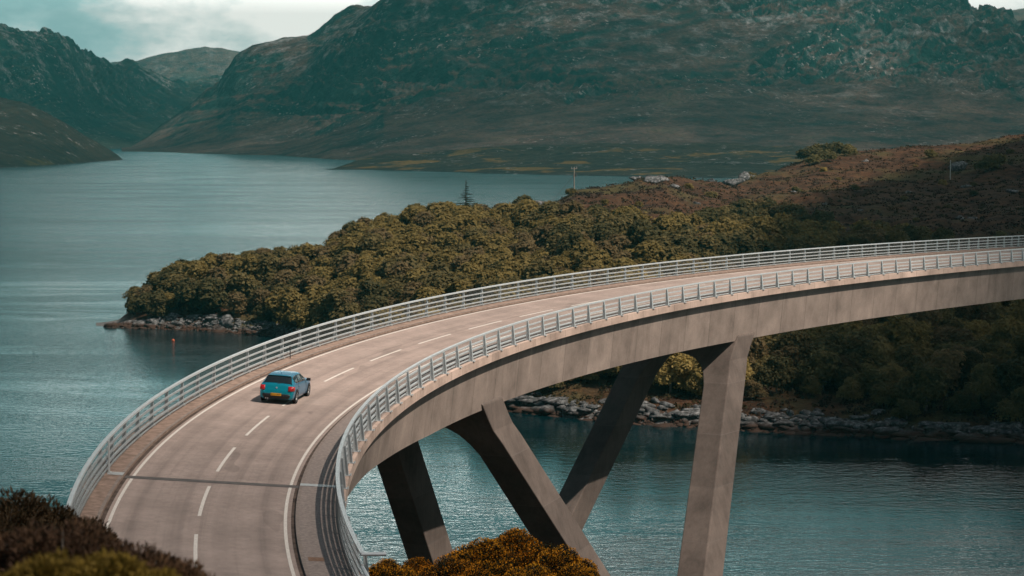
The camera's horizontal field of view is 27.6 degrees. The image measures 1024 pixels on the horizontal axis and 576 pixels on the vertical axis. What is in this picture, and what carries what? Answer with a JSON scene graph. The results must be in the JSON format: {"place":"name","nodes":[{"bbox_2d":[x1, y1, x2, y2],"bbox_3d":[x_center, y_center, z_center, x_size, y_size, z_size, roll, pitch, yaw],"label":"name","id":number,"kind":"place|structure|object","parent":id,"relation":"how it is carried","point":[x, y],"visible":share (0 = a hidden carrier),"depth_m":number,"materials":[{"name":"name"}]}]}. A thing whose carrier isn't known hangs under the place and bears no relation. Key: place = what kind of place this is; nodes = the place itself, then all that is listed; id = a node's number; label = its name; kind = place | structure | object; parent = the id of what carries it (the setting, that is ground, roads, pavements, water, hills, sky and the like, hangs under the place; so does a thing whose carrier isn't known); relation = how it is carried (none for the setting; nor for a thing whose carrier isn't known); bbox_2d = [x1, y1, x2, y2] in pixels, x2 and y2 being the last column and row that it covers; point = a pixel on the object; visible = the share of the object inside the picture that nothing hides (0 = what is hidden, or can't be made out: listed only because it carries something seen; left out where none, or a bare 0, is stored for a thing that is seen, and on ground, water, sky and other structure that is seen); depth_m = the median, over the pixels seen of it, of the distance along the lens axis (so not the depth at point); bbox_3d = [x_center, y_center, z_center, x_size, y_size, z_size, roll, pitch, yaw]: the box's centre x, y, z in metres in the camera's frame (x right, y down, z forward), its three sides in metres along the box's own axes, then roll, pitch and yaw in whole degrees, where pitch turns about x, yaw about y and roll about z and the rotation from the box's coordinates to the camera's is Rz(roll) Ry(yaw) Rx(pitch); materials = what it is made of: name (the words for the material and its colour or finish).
{"place":"outdoors","nodes":[
{"label":"outdoors","id":0,"kind":"place"},
{"bbox_2d":[0,526,55,550],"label":"heather bush","id":1,"kind":"object","parent":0,"point":[2,536],"visible":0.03,"depth_m":21.30,"materials":[{"name":"brown plant"}]},
{"bbox_2d":[0,97,122,167],"bbox_3d":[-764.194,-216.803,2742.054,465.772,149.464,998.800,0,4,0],"label":"headland","id":2,"kind":"structure","parent":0,"point":[31,136],"depth_m":2671.67,"materials":[{"name":"plant"}]},
{"bbox_2d":[0,23,222,148],"bbox_3d":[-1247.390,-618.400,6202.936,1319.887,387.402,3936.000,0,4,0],"label":"mountain","id":3,"kind":"structure","parent":0,"point":[106,103],"depth_m":5180.04,"materials":[{"name":"stone"}]},
{"bbox_2d":[110,47,238,81],"bbox_3d":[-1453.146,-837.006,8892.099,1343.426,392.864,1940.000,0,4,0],"label":"hill","id":4,"kind":"structure","parent":0,"point":[192,64],"depth_m":8756.97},
{"bbox_2d":[0,149,1023,575],"bbox_3d":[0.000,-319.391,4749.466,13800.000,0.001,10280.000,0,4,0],"label":"water","id":5,"kind":"structure","parent":0,"point":[84,247],"depth_m":297.17,"materials":[{"name":"liquid"}]},
{"bbox_2d":[82,246,1023,575],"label":"bridge","id":6,"kind":"structure","parent":5,"relation":"in","point":[714,336],"depth_m":159.82,"materials":[{"name":"concrete"}]},
{"bbox_2d":[64,235,1023,515],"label":"parapet railing","id":7,"kind":"object","parent":6,"relation":"on","point":[78,497],"visible":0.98,"depth_m":130.17,"materials":[{"name":"metal"}]},
{"bbox_2d":[75,246,1023,521],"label":"footway","id":8,"kind":"structure","parent":6,"relation":"attached to","point":[105,488],"depth_m":114.93,"materials":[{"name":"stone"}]},
{"bbox_2d":[295,259,1021,575],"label":"footway","id":9,"kind":"structure","parent":6,"relation":"attached to","point":[320,549],"depth_m":83.79,"materials":[{"name":"concrete"}]},
{"bbox_2d":[335,248,1023,575],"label":"parapet railing","id":10,"kind":"object","parent":6,"relation":"on","point":[353,550],"visible":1,"depth_m":126.34,"materials":[{"name":"metal"}]},
{"bbox_2d":[96,134,1023,438],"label":"peninsula","id":11,"kind":"object","parent":5,"relation":"in","point":[592,388],"visible":0.18,"depth_m":542.21},
{"bbox_2d":[369,306,406,326],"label":"birch tree","id":12,"kind":"object","parent":11,"relation":"on","point":[387,310],"visible":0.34,"depth_m":381.67,"materials":[{"name":"green plant"}]},
{"bbox_2d":[404,304,422,317],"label":"birch tree","id":13,"kind":"object","parent":11,"relation":"on","point":[413,313],"visible":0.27,"depth_m":382.35,"materials":[{"name":"green plant"}]},
{"bbox_2d":[456,180,474,206],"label":"conifer tree","id":14,"kind":"object","parent":11,"relation":"on","point":[465,195],"visible":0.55,"depth_m":534.71,"materials":[{"name":"green plant"}]},
{"bbox_2d":[495,289,520,300],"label":"birch tree","id":15,"kind":"object","parent":11,"relation":"on","point":[507,294],"visible":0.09,"depth_m":365.65,"materials":[{"name":"green plant"}]},
{"bbox_2d":[511,283,543,296],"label":"birch tree","id":16,"kind":"object","parent":11,"relation":"on","point":[531,290],"visible":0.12,"depth_m":375.67,"materials":[{"name":"green plant"}]},
{"bbox_2d":[122,194,962,335],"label":"birch wood","id":17,"kind":"object","parent":11,"relation":"on","point":[415,251],"visible":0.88,"depth_m":440.00,"materials":[{"name":"green plant"}]},
{"bbox_2d":[103,312,1023,444],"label":"shore rocks","id":18,"kind":"object","parent":11,"relation":"on","point":[1011,432],"visible":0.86,"depth_m":297.92,"materials":[{"name":"stone"}]},
{"bbox_2d":[540,269,588,291],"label":"birch tree","id":19,"kind":"object","parent":11,"relation":"on","point":[562,277],"visible":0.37,"depth_m":376.02,"materials":[{"name":"green plant"}]},
{"bbox_2d":[132,132,1023,423],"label":"heather","id":20,"kind":"object","parent":11,"relation":"on","point":[824,400],"visible":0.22,"depth_m":533.00,"materials":[{"name":"plant"}]},
{"bbox_2d":[576,372,599,381],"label":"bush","id":21,"kind":"object","parent":11,"relation":"on","point":[590,376],"visible":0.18,"depth_m":319.69,"materials":[{"name":"green plant"}]},
{"bbox_2d":[579,267,605,285],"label":"birch tree","id":22,"kind":"object","parent":11,"relation":"on","point":[593,273],"visible":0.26,"depth_m":381.06,"materials":[{"name":"green plant"}]},
{"bbox_2d":[609,270,633,282],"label":"birch tree","id":23,"kind":"object","parent":11,"relation":"on","point":[622,273],"visible":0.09,"depth_m":373.72,"materials":[{"name":"green plant"}]},
{"bbox_2d":[643,175,669,182],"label":"rock outcrop","id":24,"kind":"object","parent":11,"relation":"on","point":[657,179],"visible":0.87,"depth_m":566.45,"materials":[{"name":"stone"}]},
{"bbox_2d":[652,352,702,392],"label":"birch tree","id":25,"kind":"object","parent":11,"relation":"on","point":[674,366],"visible":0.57,"depth_m":309.46,"materials":[{"name":"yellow plant"}]},
{"bbox_2d":[681,375,703,397],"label":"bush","id":26,"kind":"object","parent":11,"relation":"on","point":[696,389],"visible":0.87,"depth_m":307.65,"materials":[{"name":"green plant"}]},
{"bbox_2d":[688,357,751,386],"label":"birch tree","id":27,"kind":"object","parent":11,"relation":"on","point":[697,371],"visible":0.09,"depth_m":307.52,"materials":[{"name":"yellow plant"}]},
{"bbox_2d":[722,178,744,185],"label":"rock outcrop","id":28,"kind":"object","parent":11,"relation":"on","point":[734,182],"visible":0.7,"depth_m":630.52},
{"bbox_2d":[738,171,755,180],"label":"rock outcrop","id":29,"kind":"object","parent":11,"relation":"on","point":[745,175],"visible":0.61,"depth_m":647.11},
{"bbox_2d":[744,379,769,399],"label":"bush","id":30,"kind":"object","parent":11,"relation":"on","point":[751,387],"visible":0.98,"depth_m":304.93,"materials":[{"name":"green plant"}]},
{"bbox_2d":[747,336,769,370],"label":"birch tree","id":31,"kind":"object","parent":11,"relation":"on","point":[758,344],"visible":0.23,"depth_m":318.44,"materials":[{"name":"green plant"}]},
{"bbox_2d":[751,354,770,372],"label":"birch tree","id":32,"kind":"object","parent":11,"relation":"on","point":[761,362],"visible":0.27,"depth_m":316.87,"materials":[{"name":"green plant"}]},
{"bbox_2d":[750,352,798,392],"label":"birch tree","id":33,"kind":"object","parent":11,"relation":"on","point":[776,372],"visible":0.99,"depth_m":307.45,"materials":[{"name":"green plant"}]},
{"bbox_2d":[758,332,804,358],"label":"birch tree","id":34,"kind":"object","parent":11,"relation":"on","point":[773,336],"visible":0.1,"depth_m":325.54,"materials":[{"name":"green plant"}]},
{"bbox_2d":[770,345,802,368],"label":"birch tree","id":35,"kind":"object","parent":11,"relation":"on","point":[790,351],"visible":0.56,"depth_m":319.17,"materials":[{"name":"green plant"}]},
{"bbox_2d":[765,329,815,364],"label":"birch tree","id":36,"kind":"object","parent":11,"relation":"on","point":[801,340],"visible":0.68,"depth_m":321.38,"materials":[{"name":"green plant"}]},
{"bbox_2d":[782,369,801,387],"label":"birch tree","id":37,"kind":"object","parent":11,"relation":"on","point":[795,382],"visible":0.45,"depth_m":313.43,"materials":[{"name":"green plant"}]},
{"bbox_2d":[795,148,810,158],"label":"shrub","id":38,"kind":"object","parent":11,"relation":"on","point":[800,153],"visible":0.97,"depth_m":710.13,"materials":[{"name":"green plant"}]},
{"bbox_2d":[799,375,822,394],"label":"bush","id":39,"kind":"object","parent":11,"relation":"on","point":[811,384],"visible":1,"depth_m":306.20,"materials":[{"name":"green plant"}]},
{"bbox_2d":[802,145,821,156],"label":"shrub","id":40,"kind":"object","parent":11,"relation":"on","point":[814,149],"visible":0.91,"depth_m":710.19,"materials":[{"name":"green plant"}]},
{"bbox_2d":[804,153,820,163],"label":"shrub","id":41,"kind":"object","parent":11,"relation":"on","point":[812,158],"visible":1,"depth_m":695.04,"materials":[{"name":"green plant"}]},
{"bbox_2d":[802,326,827,342],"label":"birch tree","id":42,"kind":"object","parent":11,"relation":"on","point":[814,333],"visible":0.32,"depth_m":333.77,"materials":[{"name":"green plant"}]},
{"bbox_2d":[791,347,841,390],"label":"birch tree","id":43,"kind":"object","parent":11,"relation":"on","point":[822,367],"visible":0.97,"depth_m":309.72,"materials":[{"name":"green plant"}]},
{"bbox_2d":[816,149,836,160],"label":"shrub","id":44,"kind":"object","parent":11,"relation":"on","point":[825,155],"visible":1,"depth_m":696.48,"materials":[{"name":"green plant"}]},
{"bbox_2d":[822,142,838,155],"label":"shrub","id":45,"kind":"object","parent":11,"relation":"on","point":[832,147],"visible":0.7,"depth_m":711.55,"materials":[{"name":"green plant"}]},
{"bbox_2d":[812,320,864,334],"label":"birch tree","id":46,"kind":"object","parent":11,"relation":"on","point":[846,327],"visible":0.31,"depth_m":332.51,"materials":[{"name":"green plant"}]},
{"bbox_2d":[830,141,852,154],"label":"shrub","id":47,"kind":"object","parent":11,"relation":"on","point":[841,148],"visible":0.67,"depth_m":717.22,"materials":[{"name":"green plant"}]},
{"bbox_2d":[833,364,861,389],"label":"birch tree","id":48,"kind":"object","parent":11,"relation":"on","point":[846,371],"visible":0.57,"depth_m":307.88,"materials":[{"name":"green plant"}]},
{"bbox_2d":[836,376,863,400],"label":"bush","id":49,"kind":"object","parent":11,"relation":"on","point":[848,389],"visible":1,"depth_m":302.49,"materials":[{"name":"green plant"}]},
{"bbox_2d":[857,341,902,372],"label":"birch tree","id":50,"kind":"object","parent":11,"relation":"on","point":[881,349],"visible":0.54,"depth_m":311.18,"materials":[{"name":"green plant"}]},
{"bbox_2d":[871,322,896,344],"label":"birch tree","id":51,"kind":"object","parent":11,"relation":"on","point":[879,327],"visible":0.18,"depth_m":326.40,"materials":[{"name":"green plant"}]},
{"bbox_2d":[876,313,908,324],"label":"birch tree","id":52,"kind":"object","parent":11,"relation":"on","point":[884,319],"visible":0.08,"depth_m":345.43,"materials":[{"name":"green plant"}]},
{"bbox_2d":[879,363,916,387],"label":"birch tree","id":53,"kind":"object","parent":11,"relation":"on","point":[893,370],"visible":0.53,"depth_m":305.86,"materials":[{"name":"green plant"}]},
{"bbox_2d":[891,399,922,418],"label":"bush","id":54,"kind":"object","parent":11,"relation":"on","point":[906,408],"visible":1,"depth_m":292.35,"materials":[{"name":"green plant"}]},
{"bbox_2d":[881,314,936,364],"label":"birch tree","id":55,"kind":"object","parent":11,"relation":"on","point":[903,330],"visible":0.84,"depth_m":323.66,"materials":[{"name":"green plant"}]},
{"bbox_2d":[890,361,949,411],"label":"birch tree","id":56,"kind":"object","parent":11,"relation":"on","point":[925,387],"visible":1,"depth_m":294.36,"materials":[{"name":"green plant"}]},
{"bbox_2d":[903,309,945,335],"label":"birch tree","id":57,"kind":"object","parent":11,"relation":"on","point":[931,316],"visible":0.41,"depth_m":332.28,"materials":[{"name":"green plant"}]},
{"bbox_2d":[923,149,938,156],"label":"shrub","id":58,"kind":"object","parent":11,"relation":"on","point":[930,153],"visible":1,"depth_m":687.47,"materials":[{"name":"green plant"}]},
{"bbox_2d":[933,307,959,327],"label":"birch tree","id":59,"kind":"object","parent":11,"relation":"on","point":[947,313],"visible":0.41,"depth_m":340.48,"materials":[{"name":"green plant"}]},
{"bbox_2d":[928,348,965,396],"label":"birch tree","id":60,"kind":"object","parent":11,"relation":"on","point":[948,360],"visible":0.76,"depth_m":302.79,"materials":[{"name":"green plant"}]},
{"bbox_2d":[932,339,963,356],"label":"birch tree","id":61,"kind":"object","parent":11,"relation":"on","point":[946,346],"visible":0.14,"depth_m":316.98,"materials":[{"name":"green plant"}]},
{"bbox_2d":[930,327,977,354],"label":"birch tree","id":62,"kind":"object","parent":11,"relation":"on","point":[960,335],"visible":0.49,"depth_m":324.65,"materials":[{"name":"green plant"}]},
{"bbox_2d":[940,315,969,328],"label":"birch tree","id":63,"kind":"object","parent":11,"relation":"on","point":[955,321],"visible":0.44,"depth_m":337.42,"materials":[{"name":"green plant"}]},
{"bbox_2d":[948,161,967,170],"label":"rock outcrop","id":64,"kind":"object","parent":11,"relation":"on","point":[958,166],"visible":0.84,"depth_m":657.91,"materials":[{"name":"stone"}]},
{"bbox_2d":[943,349,984,389],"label":"birch tree","id":65,"kind":"object","parent":11,"relation":"on","point":[972,357],"visible":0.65,"depth_m":305.64,"materials":[{"name":"green plant"}]},
{"bbox_2d":[949,345,981,381],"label":"birch tree","id":66,"kind":"object","parent":11,"relation":"on","point":[958,347],"visible":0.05,"depth_m":312.93,"materials":[{"name":"green plant"}]},
{"bbox_2d":[953,303,993,322],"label":"birch tree","id":67,"kind":"object","parent":11,"relation":"on","point":[974,312],"visible":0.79,"depth_m":339.59,"materials":[{"name":"green plant"}]},
{"bbox_2d":[963,319,991,336],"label":"birch tree","id":68,"kind":"object","parent":11,"relation":"on","point":[978,327],"visible":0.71,"depth_m":333.32,"materials":[{"name":"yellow plant"}]},
{"bbox_2d":[963,360,1004,403],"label":"birch tree","id":69,"kind":"object","parent":11,"relation":"on","point":[984,384],"visible":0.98,"depth_m":296.18,"materials":[{"name":"green plant"}]},
{"bbox_2d":[971,154,999,169],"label":"shrub","id":70,"kind":"object","parent":11,"relation":"on","point":[987,161],"visible":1,"depth_m":636.12,"materials":[{"name":"green plant"}]},
{"bbox_2d":[966,355,1007,393],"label":"birch tree","id":71,"kind":"object","parent":11,"relation":"on","point":[997,360],"visible":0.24,"depth_m":301.10,"materials":[{"name":"green plant"}]},
{"bbox_2d":[992,153,1007,165],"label":"shrub","id":72,"kind":"object","parent":11,"relation":"on","point":[1001,157],"visible":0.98,"depth_m":637.46,"materials":[{"name":"green plant"}]},
{"bbox_2d":[990,339,1009,352],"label":"birch tree","id":73,"kind":"object","parent":11,"relation":"on","point":[1001,342],"visible":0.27,"depth_m":320.46,"materials":[{"name":"green plant"}]},
{"bbox_2d":[985,305,1015,331],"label":"birch tree","id":74,"kind":"object","parent":11,"relation":"on","point":[998,310],"visible":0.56,"depth_m":338.51,"materials":[{"name":"green plant"}]},
{"bbox_2d":[982,314,1023,345],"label":"birch tree","id":75,"kind":"object","parent":11,"relation":"on","point":[1005,327],"visible":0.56,"depth_m":324.38,"materials":[{"name":"green plant"}]},
{"bbox_2d":[991,385,1023,422],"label":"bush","id":76,"kind":"object","parent":11,"relation":"on","point":[1013,408],"visible":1,"depth_m":288.46,"materials":[{"name":"green plant"}]},
{"bbox_2d":[992,358,1023,399],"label":"birch tree","id":77,"kind":"object","parent":11,"relation":"on","point":[1009,372],"visible":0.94,"depth_m":295.69,"materials":[{"name":"green plant"}]},
{"bbox_2d":[999,299,1023,321],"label":"birch tree","id":78,"kind":"object","parent":11,"relation":"on","point":[1017,309],"visible":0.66,"depth_m":337.32,"materials":[{"name":"green plant"}]},
{"bbox_2d":[0,0,1023,61],"label":"sky","id":79,"kind":"structure","parent":0,"point":[113,30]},
{"bbox_2d":[99,249,1023,575],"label":"road","id":80,"kind":"structure","parent":0,"point":[213,485],"depth_m":93.11,"materials":[{"name":"asphalt"}]},
{"bbox_2d":[260,370,310,402],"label":"hatchback car","id":81,"kind":"object","parent":80,"relation":"on","point":[293,386],"visible":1,"depth_m":104.94,"materials":[{"name":"teal paint"}]},
{"bbox_2d":[328,142,808,177],"bbox_3d":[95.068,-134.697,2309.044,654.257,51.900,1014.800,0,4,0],"label":"shore land","id":82,"kind":"structure","parent":0,"point":[712,160],"depth_m":2191.22,"materials":[{"name":"plant"}]},
{"bbox_2d":[122,0,1023,159],"bbox_3d":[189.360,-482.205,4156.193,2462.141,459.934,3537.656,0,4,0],"label":"mountain","id":83,"kind":"structure","parent":0,"point":[358,82],"depth_m":3745.99,"materials":[{"name":"plant"}]},
{"bbox_2d":[1012,8,1023,20],"bbox_3d":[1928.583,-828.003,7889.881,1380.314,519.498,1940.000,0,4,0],"label":"hill","id":84,"kind":"structure","parent":0,"point":[1018,14],"depth_m":7857.62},
{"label":"bank","id":85,"kind":"structure","parent":0,"visible":0},
{"bbox_2d":[0,515,58,534],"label":"bank bush","id":86,"kind":"object","parent":85,"relation":"on","point":[5,527],"visible":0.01,"depth_m":31.30,"materials":[{"name":"brown plant"}]},
{"bbox_2d":[0,485,63,532],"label":"bank bush","id":87,"kind":"object","parent":85,"relation":"on","point":[18,510],"visible":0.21,"depth_m":34.37,"materials":[{"name":"brown plant"}]},
{"bbox_2d":[0,546,80,575],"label":"heather bush","id":88,"kind":"object","parent":85,"relation":"on","point":[49,563],"visible":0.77,"depth_m":16.57,"materials":[{"name":"green plant"}]},
{"bbox_2d":[3,491,110,540],"bbox_3d":[-8.204,4.443,35.412,3.068,1.942,3.027,2,5,27],"label":"bank bush","id":89,"kind":"object","parent":85,"relation":"on","point":[63,515],"visible":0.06,"depth_m":35.53,"materials":[{"name":"brown plant"}]},
{"bbox_2d":[0,515,139,575],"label":"heather bush","id":90,"kind":"object","parent":85,"relation":"on","point":[22,543],"visible":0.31,"depth_m":20.11,"materials":[{"name":"brown plant"}]},
{"bbox_2d":[34,507,118,541],"bbox_3d":[-7.901,4.529,35.984,2.583,1.635,2.549,-3,5,-36],"label":"bank bush","id":91,"kind":"object","parent":85,"relation":"on","point":[93,521],"depth_m":36.06,"materials":[{"name":"brown plant"}]},
{"bbox_2d":[60,517,127,551],"bbox_3d":[-4.122,3.043,20.870,1.790,1.515,1.936,1,4,8],"label":"heather bush","id":92,"kind":"object","parent":85,"relation":"on","point":[112,536],"visible":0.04,"depth_m":20.85,"materials":[{"name":"brown plant"}]},
{"bbox_2d":[43,545,157,575],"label":"heather bush","id":93,"kind":"object","parent":85,"relation":"on","point":[111,563],"visible":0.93,"depth_m":16.38,"materials":[{"name":"green plant"}]},
{"bbox_2d":[99,537,193,574],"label":"heather bush","id":94,"kind":"object","parent":85,"relation":"on","point":[148,553],"visible":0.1,"depth_m":20.23,"materials":[{"name":"brown plant"}]},
{"bbox_2d":[128,566,180,575],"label":"heather bush","id":95,"kind":"object","parent":85,"relation":"on","point":[165,571],"visible":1,"depth_m":16.31,"materials":[{"name":"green plant"}]},
{"bbox_2d":[139,554,204,575],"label":"heather bush","id":96,"kind":"object","parent":85,"relation":"on","point":[183,572],"visible":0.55,"depth_m":19.67,"materials":[{"name":"brown plant"}]},
{"bbox_2d":[451,566,496,575],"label":"gorse bush","id":97,"kind":"object","parent":85,"relation":"on","point":[475,571],"visible":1,"depth_m":72.91,"materials":[{"name":"orange plant"}]},
{"bbox_2d":[504,563,553,575],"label":"gorse bush","id":98,"kind":"object","parent":85,"relation":"on","point":[539,570],"visible":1,"depth_m":74.07,"materials":[{"name":"orange plant"}]},
{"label":"mound","id":99,"kind":"structure","parent":0,"visible":0},
{"bbox_2d":[368,558,418,575],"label":"gorse bush","id":100,"kind":"object","parent":99,"relation":"on","point":[387,567],"visible":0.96,"depth_m":76.75,"materials":[{"name":"orange plant"}]},
{"bbox_2d":[400,557,431,573],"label":"gorse bush","id":101,"kind":"object","parent":99,"relation":"on","point":[416,564],"visible":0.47,"depth_m":78.76,"materials":[{"name":"orange plant"}]},
{"bbox_2d":[417,554,473,575],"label":"gorse bush","id":102,"kind":"object","parent":99,"relation":"on","point":[446,567],"visible":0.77,"depth_m":77.73,"materials":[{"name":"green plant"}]},
{"bbox_2d":[444,536,523,575],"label":"gorse bush","id":103,"kind":"object","parent":99,"relation":"on","point":[481,553],"visible":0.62,"depth_m":79.39,"materials":[{"name":"orange plant"}]},
{"bbox_2d":[493,527,556,573],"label":"gorse bush","id":104,"kind":"object","parent":99,"relation":"on","point":[519,545],"visible":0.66,"depth_m":80.40,"materials":[{"name":"orange plant"}]},
{"bbox_2d":[522,541,598,575],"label":"gorse bush","id":105,"kind":"object","parent":99,"relation":"on","point":[557,559],"visible":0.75,"depth_m":79.53,"materials":[{"name":"orange plant"}]},
{"bbox_2d":[554,562,599,575],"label":"gorse bush","id":106,"kind":"object","parent":99,"relation":"on","point":[571,570],"visible":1,"depth_m":77.84,"materials":[{"name":"orange plant"}]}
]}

